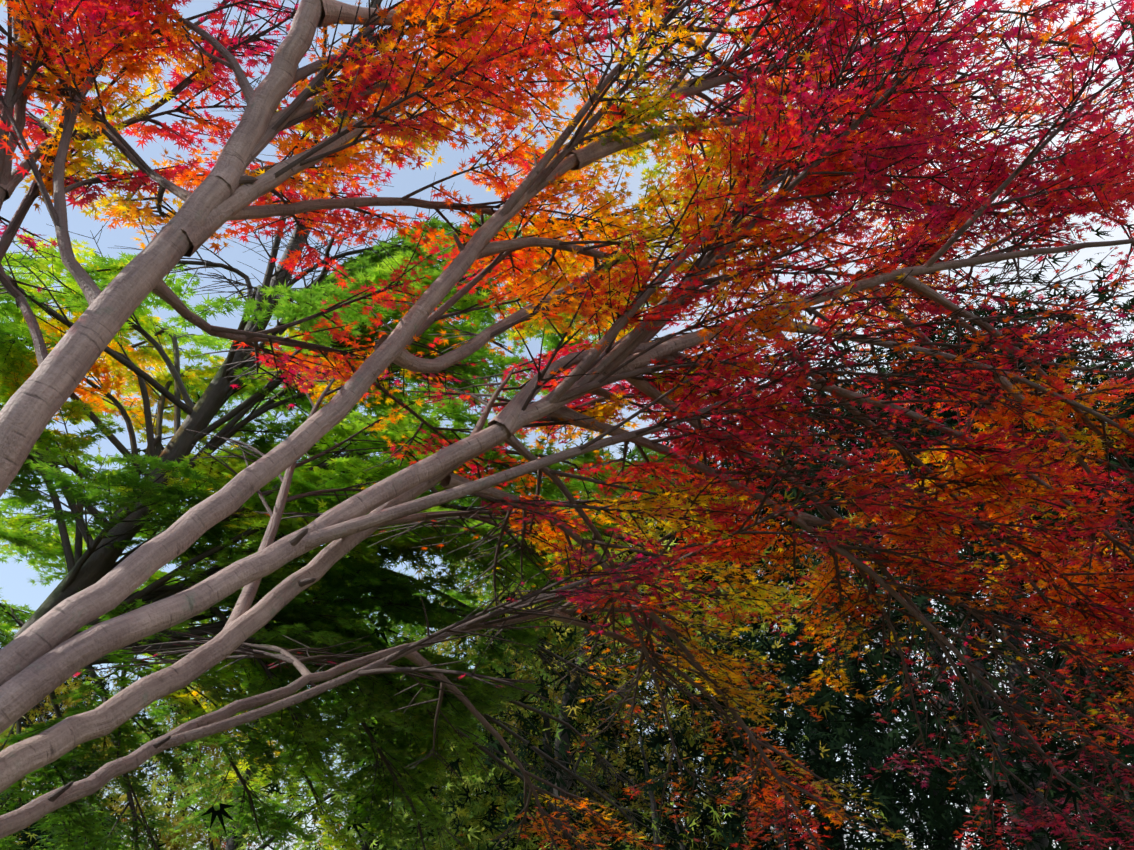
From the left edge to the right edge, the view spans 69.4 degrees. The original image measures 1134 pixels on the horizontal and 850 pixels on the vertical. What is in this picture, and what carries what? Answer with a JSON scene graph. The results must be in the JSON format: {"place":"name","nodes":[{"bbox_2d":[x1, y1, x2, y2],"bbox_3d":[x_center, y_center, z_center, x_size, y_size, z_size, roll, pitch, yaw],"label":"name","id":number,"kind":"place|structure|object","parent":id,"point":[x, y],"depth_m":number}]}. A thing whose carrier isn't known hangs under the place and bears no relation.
{"place":"outdoors","nodes":[
{"label":"outdoors","id":0,"kind":"place"},
{"bbox_2d":[0,0,735,849],"bbox_3d":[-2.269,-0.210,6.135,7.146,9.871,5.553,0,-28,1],"label":"green tree","id":1,"kind":"object","parent":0,"point":[332,579],"depth_m":5.79},
{"bbox_2d":[0,0,1133,849],"bbox_3d":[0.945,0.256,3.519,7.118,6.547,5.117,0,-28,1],"label":"maple tree","id":2,"kind":"object","parent":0,"point":[44,656],"depth_m":3.67},
{"bbox_2d":[0,15,1133,849],"bbox_3d":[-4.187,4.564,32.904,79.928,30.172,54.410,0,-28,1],"label":"forest trees","id":3,"kind":"object","parent":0,"point":[474,811],"depth_m":12.23},
{"bbox_2d":[0,0,1133,849],"label":"sky","id":4,"kind":"structure","parent":0,"point":[15,584]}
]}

